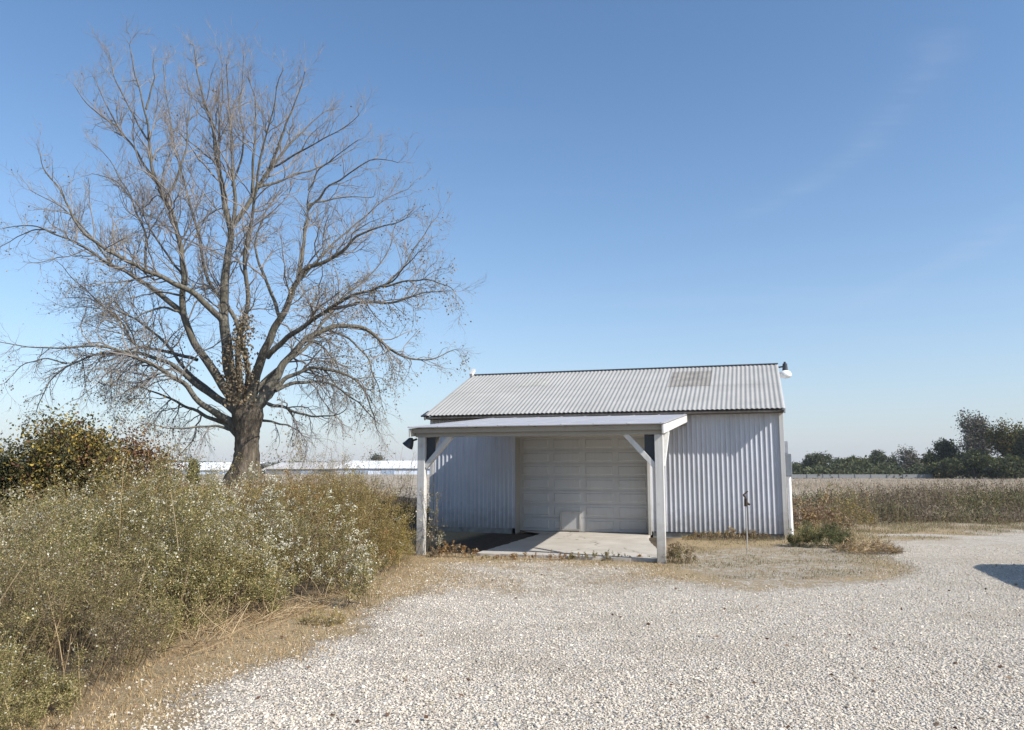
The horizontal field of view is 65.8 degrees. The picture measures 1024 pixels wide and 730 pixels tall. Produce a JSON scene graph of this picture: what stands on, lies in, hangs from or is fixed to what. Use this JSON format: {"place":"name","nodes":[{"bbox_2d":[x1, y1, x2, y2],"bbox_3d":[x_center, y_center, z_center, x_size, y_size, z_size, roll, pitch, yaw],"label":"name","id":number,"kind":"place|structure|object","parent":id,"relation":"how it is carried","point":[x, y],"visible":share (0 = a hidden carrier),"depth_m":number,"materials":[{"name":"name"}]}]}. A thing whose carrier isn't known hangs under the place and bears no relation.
{"place":"outdoors","nodes":[
{"label":"outdoors","id":0,"kind":"place"},
{"bbox_2d":[0,481,401,523],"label":"field grass","id":1,"kind":"structure","parent":0,"point":[268,488],"depth_m":29.77,"materials":[{"name":"beige plant"}]},
{"bbox_2d":[0,474,1023,729],"bbox_3d":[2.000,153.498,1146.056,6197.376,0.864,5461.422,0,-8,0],"label":"ground","id":2,"kind":"structure","parent":0,"point":[968,538],"depth_m":7.51,"materials":[{"name":"grey gravel"}]},
{"bbox_2d":[0,602,88,729],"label":"aster clump","id":3,"kind":"object","parent":2,"relation":"on","point":[5,676],"visible":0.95,"depth_m":4.96,"materials":[{"name":"plant"}]},
{"bbox_2d":[0,419,88,531],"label":"shrub","id":4,"kind":"object","parent":2,"relation":"on","point":[5,482],"visible":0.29,"depth_m":17.07,"materials":[{"name":"green plant"}]},
{"bbox_2d":[0,398,134,515],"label":"shrub","id":5,"kind":"object","parent":2,"relation":"on","point":[63,447],"visible":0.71,"depth_m":15.93,"materials":[{"name":"green plant"}]},
{"bbox_2d":[0,482,148,617],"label":"aster clump","id":6,"kind":"object","parent":2,"relation":"on","point":[13,526],"visible":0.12,"depth_m":9.39,"materials":[{"name":"plant"}]},
{"bbox_2d":[0,478,181,722],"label":"weed clump","id":7,"kind":"object","parent":2,"relation":"on","point":[110,616],"visible":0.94,"depth_m":6.19,"materials":[{"name":"plant"}]},
{"bbox_2d":[82,416,208,496],"bbox_3d":[-8.194,2.576,17.504,2.935,2.916,2.538,0,-8,0],"label":"shrub","id":8,"kind":"object","parent":2,"relation":"on","point":[134,453],"visible":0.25,"depth_m":17.42,"materials":[{"name":"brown plant"}]},
{"bbox_2d":[0,416,301,647],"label":"weed clump","id":9,"kind":"object","parent":2,"relation":"on","point":[187,564],"visible":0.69,"depth_m":8.56,"materials":[{"name":"plant"}]},
{"bbox_2d":[1,442,305,585],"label":"weed clump","id":10,"kind":"object","parent":2,"relation":"on","point":[131,496],"visible":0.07,"depth_m":12.44,"materials":[{"name":"plant"}]},
{"bbox_2d":[184,457,201,485],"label":"evergreen bush","id":11,"kind":"object","parent":2,"relation":"on","point":[199,465],"visible":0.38,"depth_m":57.32,"materials":[{"name":"green plant"}]},
{"bbox_2d":[147,462,271,473],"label":"warehouse","id":12,"kind":"structure","parent":2,"relation":"on","point":[202,468],"depth_m":316.21,"materials":[{"name":"white metal"}]},
{"bbox_2d":[22,460,403,468],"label":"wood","id":13,"kind":"object","parent":2,"relation":"on","point":[223,461],"depth_m":608.46,"materials":[{"name":"green plant"}]},
{"bbox_2d":[3,483,428,522],"bbox_3d":[-8.984,4.089,23.650,14.121,1.231,6.532,0,-8,0],"label":"weed clump","id":14,"kind":"object","parent":2,"relation":"on","point":[285,492],"visible":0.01,"depth_m":23.32,"materials":[{"name":"plant"}]},
{"bbox_2d":[54,461,414,549],"bbox_3d":[-6.006,2.893,16.526,8.144,1.829,5.136,0,-8,0],"label":"goldenrod clump","id":15,"kind":"object","parent":2,"relation":"on","point":[252,497],"visible":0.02,"depth_m":16.07,"materials":[{"name":"plant"}]},
{"bbox_2d":[83,575,392,659],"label":"straw stalks","id":16,"kind":"object","parent":2,"relation":"on","point":[250,616],"visible":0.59,"depth_m":8.35,"materials":[{"name":"beige plant"}]},
{"bbox_2d":[0,9,485,490],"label":"shade tree","id":17,"kind":"object","parent":2,"relation":"on","point":[243,403],"visible":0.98,"depth_m":31.34,"materials":[{"name":"brown plant"}]},
{"bbox_2d":[136,445,378,601],"bbox_3d":[-3.490,2.082,11.050,3.312,1.993,3.211,0,-8,0],"label":"aster clump","id":18,"kind":"object","parent":2,"relation":"on","point":[277,530],"visible":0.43,"depth_m":10.75,"materials":[{"name":"plant"}]},
{"bbox_2d":[263,462,345,473],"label":"warehouse","id":19,"kind":"structure","parent":2,"relation":"on","point":[282,464],"depth_m":329.50,"materials":[{"name":"white metal"}]},
{"bbox_2d":[297,604,346,625],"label":"weed clump","id":20,"kind":"object","parent":2,"relation":"on","point":[330,619],"visible":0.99,"depth_m":8.24,"materials":[{"name":"plant"}]},
{"bbox_2d":[237,454,409,553],"bbox_3d":[-3.923,2.785,16.169,3.824,1.946,3.382,0,-8,0],"label":"goldenrod clump","id":21,"kind":"object","parent":2,"relation":"on","point":[279,480],"visible":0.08,"depth_m":16.00,"materials":[{"name":"plant"}]},
{"bbox_2d":[245,430,418,577],"bbox_3d":[-3.098,2.252,13.348,3.008,2.260,3.447,0,-8,0],"label":"goldenrod clump","id":22,"kind":"object","parent":2,"relation":"on","point":[381,545],"visible":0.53,"depth_m":13.03,"materials":[{"name":"plant"}]},
{"bbox_2d":[1,553,689,729],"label":"dry grass","id":23,"kind":"structure","parent":2,"relation":"on","point":[213,652],"depth_m":7.01,"materials":[{"name":"beige plant"}]},
{"bbox_2d":[323,528,388,609],"bbox_3d":[-1.827,2.398,9.420,0.589,0.935,0.687,-3,-8,19],"label":"aster clump","id":24,"kind":"object","parent":2,"relation":"on","point":[365,582],"visible":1,"depth_m":9.34,"materials":[{"name":"plant"}]},
{"bbox_2d":[366,451,384,460],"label":"tree","id":25,"kind":"object","parent":2,"relation":"on","point":[377,457],"visible":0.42,"depth_m":414.55,"materials":[{"name":"green plant"}]},
{"bbox_2d":[335,461,429,473],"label":"warehouse","id":26,"kind":"structure","parent":2,"relation":"on","point":[372,467],"depth_m":297.47,"materials":[{"name":"white metal"}]},
{"bbox_2d":[381,470,393,473],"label":"loading door","id":27,"kind":"structure","parent":26,"relation":"in","point":[387,471],"depth_m":297.17,"materials":[{"name":"white metal"}]},
{"bbox_2d":[337,448,433,538],"bbox_3d":[-3.182,3.075,19.337,2.517,2.185,3.034,0,-8,0],"label":"weed clump","id":28,"kind":"object","parent":2,"relation":"on","point":[405,500],"visible":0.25,"depth_m":19.51,"materials":[{"name":"plant"}]},
{"bbox_2d":[406,485,446,556],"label":"aster clump","id":29,"kind":"object","parent":2,"relation":"on","point":[431,534],"visible":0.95,"depth_m":14.94,"materials":[{"name":"plant"}]},
{"bbox_2d":[429,541,478,557],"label":"weed clump","id":30,"kind":"object","parent":2,"relation":"on","point":[464,547],"visible":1,"depth_m":14.59,"materials":[{"name":"plant"}]},
{"bbox_2d":[58,545,1023,729],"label":"gravel stones","id":31,"kind":"object","parent":2,"relation":"on","point":[311,721],"visible":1,"depth_m":6.34,"materials":[{"name":"gravel"}]},
{"bbox_2d":[471,549,649,560],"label":"weed clump","id":32,"kind":"object","parent":2,"relation":"on","point":[511,555],"visible":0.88,"depth_m":14.21,"materials":[{"name":"plant"}]},
{"bbox_2d":[476,531,656,561],"bbox_3d":[1.428,3.962,17.143,3.430,0.262,6.110,-1,-8,9],"label":"concrete apron","id":33,"kind":"object","parent":2,"relation":"on","point":[541,544],"visible":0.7,"depth_m":16.11,"materials":[{"name":"grey concrete"}]},
{"bbox_2d":[407,363,788,563],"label":"storage shed","id":34,"kind":"structure","parent":2,"relation":"on","point":[662,453],"depth_m":19.85,"materials":[{"name":"paint"}]},
{"bbox_2d":[403,438,416,449],"bbox_3d":[-2.012,1.535,15.448,0.284,0.232,0.221,-7,-11,44],"label":"porch light","id":35,"kind":"object","parent":34,"relation":"attached to","point":[408,443],"visible":1,"depth_m":15.41,"materials":[{"name":"metal"}]},
{"bbox_2d":[520,436,647,533],"bbox_3d":[1.805,3.030,20.085,3.360,2.415,0.110,-2,-8,17],"label":"garage door","id":36,"kind":"structure","parent":34,"relation":"in","point":[568,484],"depth_m":20.07,"materials":[{"name":"paint"}]},
{"bbox_2d":[778,362,791,377],"bbox_3d":[7.516,0.143,21.876,0.395,0.460,0.330,-2,-8,17],"label":"yard light","id":37,"kind":"object","parent":34,"relation":"attached to","point":[784,373],"visible":0.87,"depth_m":21.77,"materials":[{"name":"metal"}]},
{"bbox_2d":[784,441,793,534],"bbox_3d":[6.480,2.971,18.486,0.150,2.380,0.280,-2,-8,17],"label":"downspout","id":38,"kind":"object","parent":34,"relation":"attached to","point":[788,463],"visible":0.69,"depth_m":18.41,"materials":[{"name":"white metal"}]},
{"bbox_2d":[215,560,1022,727],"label":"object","id":39,"kind":"object","parent":2,"relation":"on","point":[667,649],"depth_m":6.49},
{"bbox_2d":[663,537,695,563],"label":"weed clump","id":40,"kind":"object","parent":2,"relation":"on","point":[673,554],"visible":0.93,"depth_m":13.80,"materials":[{"name":"plant"}]},
{"bbox_2d":[681,525,782,540],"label":"weed clump","id":41,"kind":"object","parent":2,"relation":"on","point":[703,534],"visible":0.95,"depth_m":18.18,"materials":[{"name":"plant"}]},
{"bbox_2d":[743,491,749,549],"bbox_3d":[4.796,3.212,16.119,0.168,1.278,0.072,3,-8,-23],"label":"yard hydrant","id":42,"kind":"object","parent":2,"relation":"on","point":[746,503],"visible":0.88,"depth_m":16.13,"materials":[{"name":"metal"}]},
{"bbox_2d":[792,461,803,469],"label":"tree","id":43,"kind":"object","parent":2,"relation":"on","point":[796,465],"visible":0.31,"depth_m":206.62,"materials":[{"name":"green plant"}]},
{"bbox_2d":[597,518,1023,579],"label":"dry grass","id":44,"kind":"structure","parent":2,"relation":"on","point":[929,525],"depth_m":17.74,"materials":[{"name":"beige plant"}]},
{"bbox_2d":[799,450,833,469],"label":"tree","id":45,"kind":"object","parent":2,"relation":"on","point":[812,457],"visible":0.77,"depth_m":197.61,"materials":[{"name":"green plant"}]},
{"bbox_2d":[787,491,852,531],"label":"dead bush","id":46,"kind":"object","parent":2,"relation":"on","point":[805,514],"visible":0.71,"depth_m":20.69,"materials":[{"name":"brown plant"}]},
{"bbox_2d":[785,516,855,547],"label":"green bush","id":47,"kind":"object","parent":2,"relation":"on","point":[809,534],"visible":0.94,"depth_m":16.54,"materials":[{"name":"green plant"}]},
{"bbox_2d":[816,482,878,531],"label":"weed clump","id":48,"kind":"object","parent":2,"relation":"on","point":[853,515],"visible":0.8,"depth_m":21.17,"materials":[{"name":"plant"}]},
{"bbox_2d":[839,455,870,468],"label":"tree","id":49,"kind":"object","parent":2,"relation":"on","point":[853,458],"visible":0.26,"depth_m":192.59,"materials":[{"name":"green plant"}]},
{"bbox_2d":[791,474,932,478],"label":"field fence","id":50,"kind":"object","parent":2,"relation":"on","point":[855,476],"visible":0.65,"depth_m":148.54,"materials":[{"name":"grey metal"}]},
{"bbox_2d":[831,533,906,554],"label":"weed clump","id":51,"kind":"object","parent":2,"relation":"on","point":[877,546],"visible":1,"depth_m":15.35,"materials":[{"name":"plant"}]},
{"bbox_2d":[866,449,885,464],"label":"tree","id":52,"kind":"object","parent":2,"relation":"on","point":[875,454],"visible":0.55,"depth_m":202.33,"materials":[{"name":"green plant"}]},
{"bbox_2d":[878,452,898,466],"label":"tree","id":53,"kind":"object","parent":2,"relation":"on","point":[885,458],"visible":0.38,"depth_m":198.61,"materials":[{"name":"green plant"}]},
{"bbox_2d":[890,445,923,468],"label":"tree","id":54,"kind":"object","parent":2,"relation":"on","point":[908,456],"visible":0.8,"depth_m":188.09,"materials":[{"name":"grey plant"}]},
{"bbox_2d":[792,471,1023,524],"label":"tall weeds","id":55,"kind":"object","parent":2,"relation":"on","point":[977,502],"visible":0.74,"depth_m":27.13,"materials":[{"name":"plant"}]},
{"bbox_2d":[792,455,1023,478],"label":"scrub","id":56,"kind":"object","parent":2,"relation":"on","point":[884,467],"visible":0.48,"depth_m":153.46,"materials":[{"name":"green plant"}]},
{"bbox_2d":[919,451,938,465],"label":"tree","id":57,"kind":"object","parent":2,"relation":"on","point":[926,456],"visible":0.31,"depth_m":173.29,"materials":[{"name":"green plant"}]},
{"bbox_2d":[927,437,961,461],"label":"tree","id":58,"kind":"object","parent":2,"relation":"on","point":[945,448],"visible":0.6,"depth_m":163.81,"materials":[{"name":"green plant"}]},
{"bbox_2d":[924,455,975,478],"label":"tree","id":59,"kind":"object","parent":2,"relation":"on","point":[946,467],"visible":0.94,"depth_m":147.22,"materials":[{"name":"green plant"}]},
{"bbox_2d":[955,446,989,478],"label":"tree","id":60,"kind":"object","parent":2,"relation":"on","point":[969,456],"visible":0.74,"depth_m":148.50,"materials":[{"name":"green plant"}]},
{"bbox_2d":[954,407,998,477],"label":"tree","id":61,"kind":"object","parent":2,"relation":"on","point":[972,429],"visible":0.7,"depth_m":159.17,"materials":[{"name":"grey plant"}]},
{"bbox_2d":[973,453,1010,478],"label":"tree","id":62,"kind":"object","parent":2,"relation":"on","point":[980,459],"visible":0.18,"depth_m":143.75,"materials":[{"name":"green plant"}]},
{"bbox_2d":[977,453,1023,478],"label":"tree","id":63,"kind":"object","parent":2,"relation":"on","point":[1012,466],"visible":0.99,"depth_m":137.28,"materials":[{"name":"green plant"}]},
{"bbox_2d":[978,417,1023,477],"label":"tree","id":64,"kind":"object","parent":2,"relation":"on","point":[1002,440],"visible":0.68,"depth_m":149.01,"materials":[{"name":"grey plant"}]},
{"bbox_2d":[1011,426,1023,458],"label":"tree","id":65,"kind":"object","parent":2,"relation":"on","point":[1019,451],"visible":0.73,"depth_m":144.70,"materials":[{"name":"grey plant"}]},
{"bbox_2d":[0,0,1023,464],"label":"sky","id":66,"kind":"structure","parent":0,"point":[832,191],"materials":[{"name":"blue"}]},
{"bbox_2d":[134,562,1017,728],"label":"fallen leaves","id":67,"kind":"object","parent":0,"point":[707,717],"visible":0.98,"depth_m":6.42,"materials":[{"name":"brown plant"}]},
{"bbox_2d":[786,478,1023,521],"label":"field grass","id":68,"kind":"structure","parent":0,"point":[810,484],"depth_m":73.69,"materials":[{"name":"beige plant"}]}
]}

